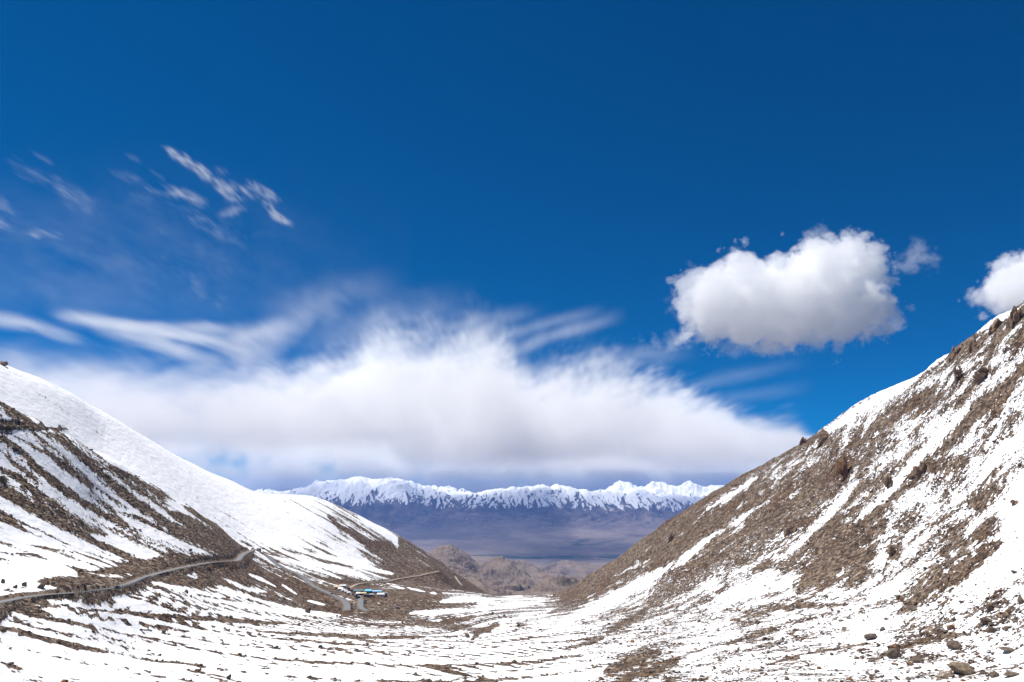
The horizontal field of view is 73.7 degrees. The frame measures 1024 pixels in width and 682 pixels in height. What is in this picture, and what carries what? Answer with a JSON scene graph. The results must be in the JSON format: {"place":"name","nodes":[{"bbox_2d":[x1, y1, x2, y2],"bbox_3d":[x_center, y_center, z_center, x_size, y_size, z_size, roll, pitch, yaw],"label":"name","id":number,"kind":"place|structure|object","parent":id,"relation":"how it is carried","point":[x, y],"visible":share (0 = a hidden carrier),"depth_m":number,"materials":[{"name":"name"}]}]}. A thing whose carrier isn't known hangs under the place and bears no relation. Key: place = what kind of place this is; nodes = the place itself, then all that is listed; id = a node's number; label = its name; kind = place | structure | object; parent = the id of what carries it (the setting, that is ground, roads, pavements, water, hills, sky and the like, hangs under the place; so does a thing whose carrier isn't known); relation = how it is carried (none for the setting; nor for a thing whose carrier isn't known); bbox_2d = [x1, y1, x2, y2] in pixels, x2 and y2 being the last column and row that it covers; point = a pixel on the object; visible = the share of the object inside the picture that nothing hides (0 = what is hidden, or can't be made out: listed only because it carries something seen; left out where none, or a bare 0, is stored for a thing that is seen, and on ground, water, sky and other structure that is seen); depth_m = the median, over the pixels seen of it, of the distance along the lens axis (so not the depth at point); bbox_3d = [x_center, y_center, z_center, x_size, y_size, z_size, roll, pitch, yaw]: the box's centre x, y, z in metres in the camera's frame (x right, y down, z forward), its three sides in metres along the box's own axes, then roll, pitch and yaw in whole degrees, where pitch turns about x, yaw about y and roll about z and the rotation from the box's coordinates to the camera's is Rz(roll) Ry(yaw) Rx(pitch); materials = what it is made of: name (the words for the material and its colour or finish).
{"place":"outdoors","nodes":[
{"label":"outdoors","id":0,"kind":"place"},
{"bbox_2d":[0,549,256,602],"bbox_3d":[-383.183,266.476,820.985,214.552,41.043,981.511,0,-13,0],"label":"road","id":1,"kind":"structure","parent":0,"point":[240,557],"depth_m":599.68,"materials":[{"name":"grey asphalt"}]},
{"bbox_2d":[263,554,349,609],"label":"road","id":2,"kind":"structure","parent":0,"point":[344,601],"depth_m":1096.86,"materials":[{"name":"grey asphalt"}]},
{"bbox_2d":[358,595,366,610],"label":"road","id":3,"kind":"structure","parent":0,"point":[360,603],"depth_m":1040.32,"materials":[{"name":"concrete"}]},
{"bbox_2d":[350,571,437,587],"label":"path","id":4,"kind":"structure","parent":0,"point":[390,580],"depth_m":1518.67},
{"bbox_2d":[255,477,723,530],"bbox_3d":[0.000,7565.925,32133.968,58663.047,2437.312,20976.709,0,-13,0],"label":"mountain range","id":5,"kind":"structure","parent":0,"point":[393,504],"depth_m":32424.26,"materials":[{"name":"white snow"}]},
{"bbox_2d":[0,302,1023,681],"bbox_3d":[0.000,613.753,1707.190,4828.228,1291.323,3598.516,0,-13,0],"label":"ground","id":6,"kind":"structure","parent":0,"point":[354,548],"depth_m":729.19,"materials":[{"name":"white snow"}]},
{"bbox_2d":[0,475,7,482],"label":"boulder","id":7,"kind":"object","parent":6,"relation":"on","point":[3,479],"visible":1,"depth_m":610.83,"materials":[{"name":"beige stone"}]},
{"bbox_2d":[0,361,7,365],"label":"rock outcrop","id":8,"kind":"object","parent":6,"relation":"on","point":[3,363],"visible":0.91,"depth_m":1180.22,"materials":[{"name":"stone"}]},
{"bbox_2d":[37,582,45,588],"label":"boulder","id":9,"kind":"object","parent":6,"relation":"on","point":[42,585],"visible":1,"depth_m":452.74,"materials":[{"name":"brown stone"}]},
{"bbox_2d":[42,593,70,596],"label":"retaining wall","id":10,"kind":"structure","parent":6,"relation":"on","point":[57,594],"depth_m":447.97,"materials":[{"name":"grey concrete"}]},
{"bbox_2d":[76,575,150,592],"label":"guard railing","id":11,"kind":"object","parent":6,"relation":"on","point":[116,586],"visible":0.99,"depth_m":530.53,"materials":[{"name":"metal"}]},
{"bbox_2d":[353,589,363,592],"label":"long shed","id":12,"kind":"structure","parent":6,"relation":"on","point":[358,590],"depth_m":1115.33,"materials":[{"name":"paint"}]},
{"bbox_2d":[371,590,381,593],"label":"long shed","id":13,"kind":"structure","parent":6,"relation":"on","point":[376,591],"depth_m":1129.23,"materials":[{"name":"paint"}]},
{"bbox_2d":[0,301,1023,681],"bbox_3d":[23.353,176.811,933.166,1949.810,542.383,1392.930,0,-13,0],"label":"scree","id":14,"kind":"structure","parent":6,"relation":"on","point":[950,627],"depth_m":653.98,"materials":[{"name":"stone"}]},
{"bbox_2d":[667,532,674,542],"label":"rock outcrop","id":15,"kind":"object","parent":6,"relation":"on","point":[670,537],"visible":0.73,"depth_m":1375.85,"materials":[{"name":"brown stone"}]},
{"bbox_2d":[783,522,796,536],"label":"rock outcrop","id":16,"kind":"object","parent":6,"relation":"on","point":[791,529],"visible":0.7,"depth_m":946.51,"materials":[{"name":"brown stone"}]},
{"bbox_2d":[799,437,805,445],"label":"rock outcrop","id":17,"kind":"object","parent":6,"relation":"on","point":[802,441],"visible":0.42,"depth_m":1244.48,"materials":[{"name":"brown stone"}]},
{"bbox_2d":[817,429,829,447],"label":"rock outcrop","id":18,"kind":"object","parent":6,"relation":"on","point":[824,435],"visible":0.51,"depth_m":1140.85,"materials":[{"name":"brown stone"}]},
{"bbox_2d":[835,453,848,478],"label":"rock outcrop","id":19,"kind":"object","parent":6,"relation":"on","point":[841,468],"visible":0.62,"depth_m":959.06,"materials":[{"name":"stone"}]},
{"bbox_2d":[864,633,877,639],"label":"boulder","id":20,"kind":"object","parent":6,"relation":"on","point":[868,636],"visible":0.93,"depth_m":512.37,"materials":[{"name":"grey stone"}]},
{"bbox_2d":[884,474,892,488],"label":"rock outcrop","id":21,"kind":"object","parent":6,"relation":"on","point":[888,481],"visible":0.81,"depth_m":819.28,"materials":[{"name":"brown stone"}]},
{"bbox_2d":[888,544,895,556],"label":"rock outcrop","id":22,"kind":"object","parent":6,"relation":"on","point":[891,550],"visible":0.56,"depth_m":674.01,"materials":[{"name":"brown stone"}]},
{"bbox_2d":[886,648,901,658],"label":"boulder","id":23,"kind":"object","parent":6,"relation":"on","point":[892,653],"visible":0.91,"depth_m":454.00,"materials":[{"name":"brown stone"}]},
{"bbox_2d":[887,644,900,650],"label":"boulder","id":24,"kind":"object","parent":6,"relation":"on","point":[894,646],"visible":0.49,"depth_m":469.10,"materials":[{"name":"stone"}]},
{"bbox_2d":[909,605,916,611],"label":"boulder","id":25,"kind":"object","parent":6,"relation":"on","point":[912,608],"visible":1,"depth_m":532.35,"materials":[{"name":"brown stone"}]},
{"bbox_2d":[910,655,922,662],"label":"boulder","id":26,"kind":"object","parent":6,"relation":"on","point":[916,659],"visible":0.96,"depth_m":433.21,"materials":[{"name":"brown stone"}]},
{"bbox_2d":[908,461,926,477],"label":"rock outcrop","id":27,"kind":"object","parent":6,"relation":"on","point":[917,471],"visible":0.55,"depth_m":776.20,"materials":[{"name":"brown stone"}]},
{"bbox_2d":[946,640,961,649],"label":"boulder","id":28,"kind":"object","parent":6,"relation":"on","point":[954,644],"visible":0.94,"depth_m":438.24,"materials":[{"name":"brown stone"}]},
{"bbox_2d":[948,345,960,363],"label":"rock outcrop","id":29,"kind":"object","parent":6,"relation":"on","point":[954,353],"visible":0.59,"depth_m":929.85,"materials":[{"name":"brown stone"}]},
{"bbox_2d":[953,366,963,383],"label":"rock outcrop","id":30,"kind":"object","parent":6,"relation":"on","point":[958,373],"visible":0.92,"depth_m":846.73,"materials":[{"name":"brown stone"}]},
{"bbox_2d":[948,662,975,674],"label":"boulder","id":31,"kind":"object","parent":6,"relation":"on","point":[963,668],"visible":0.94,"depth_m":392.22,"materials":[{"name":"beige stone"}]},
{"bbox_2d":[967,334,976,354],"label":"rock outcrop","id":32,"kind":"object","parent":6,"relation":"on","point":[971,346],"visible":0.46,"depth_m":878.88,"materials":[{"name":"brown stone"}]},
{"bbox_2d":[972,367,988,385],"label":"rock outcrop","id":33,"kind":"object","parent":6,"relation":"on","point":[980,376],"visible":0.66,"depth_m":787.67,"materials":[{"name":"brown stone"}]},
{"bbox_2d":[980,617,991,624],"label":"boulder","id":34,"kind":"object","parent":6,"relation":"on","point":[985,620],"visible":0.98,"depth_m":445.72,"materials":[{"name":"stone"}]},
{"bbox_2d":[986,604,993,611],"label":"boulder","id":35,"kind":"object","parent":6,"relation":"on","point":[990,607],"visible":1,"depth_m":456.97,"materials":[{"name":"stone"}]},
{"bbox_2d":[987,626,997,632],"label":"boulder","id":36,"kind":"object","parent":6,"relation":"on","point":[990,629],"visible":0.98,"depth_m":434.70,"materials":[{"name":"brown stone"}]},
{"bbox_2d":[988,671,998,677],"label":"boulder","id":37,"kind":"object","parent":6,"relation":"on","point":[993,674],"visible":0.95,"depth_m":372.37,"materials":[{"name":"brown stone"}]},
{"bbox_2d":[988,318,1001,334],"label":"rock outcrop","id":38,"kind":"object","parent":6,"relation":"on","point":[994,326],"visible":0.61,"depth_m":848.83,"materials":[{"name":"brown stone"}]},
{"bbox_2d":[999,646,1014,651],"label":"boulder","id":39,"kind":"object","parent":6,"relation":"on","point":[1008,649],"visible":0.96,"depth_m":404.27,"materials":[{"name":"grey stone"}]},
{"bbox_2d":[1003,671,1019,675],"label":"boulder","id":40,"kind":"object","parent":6,"relation":"on","point":[1009,673],"visible":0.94,"depth_m":362.47,"materials":[{"name":"brown stone"}]},
{"bbox_2d":[1010,499,1018,505],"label":"rock outcrop","id":41,"kind":"object","parent":6,"relation":"on","point":[1013,502],"visible":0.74,"depth_m":559.62,"materials":[{"name":"brown stone"}]},
{"bbox_2d":[1010,306,1021,329],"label":"rock outcrop","id":42,"kind":"object","parent":6,"relation":"on","point":[1015,315],"visible":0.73,"depth_m":800.74,"materials":[{"name":"brown stone"}]},
{"bbox_2d":[1017,596,1023,603],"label":"boulder","id":43,"kind":"object","parent":6,"relation":"on","point":[1020,599],"visible":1,"depth_m":442.90,"materials":[{"name":"brown stone"}]},
{"bbox_2d":[0,0,1023,492],"label":"sky","id":44,"kind":"structure","parent":0,"point":[475,246],"materials":[{"name":"blue"}]},
{"bbox_2d":[427,544,601,595],"bbox_3d":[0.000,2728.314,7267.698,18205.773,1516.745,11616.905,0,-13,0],"label":"hills","id":45,"kind":"structure","parent":0,"point":[499,576],"depth_m":6432.14,"materials":[{"name":"rock"},{"name":"soil"}]},
{"bbox_2d":[390,526,656,567],"bbox_3d":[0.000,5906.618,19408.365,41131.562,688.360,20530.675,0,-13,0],"label":"valley floor","id":46,"kind":"structure","parent":0,"point":[539,548],"depth_m":24619.63,"materials":[{"name":"soil"},{"name":"sand"}]}
]}

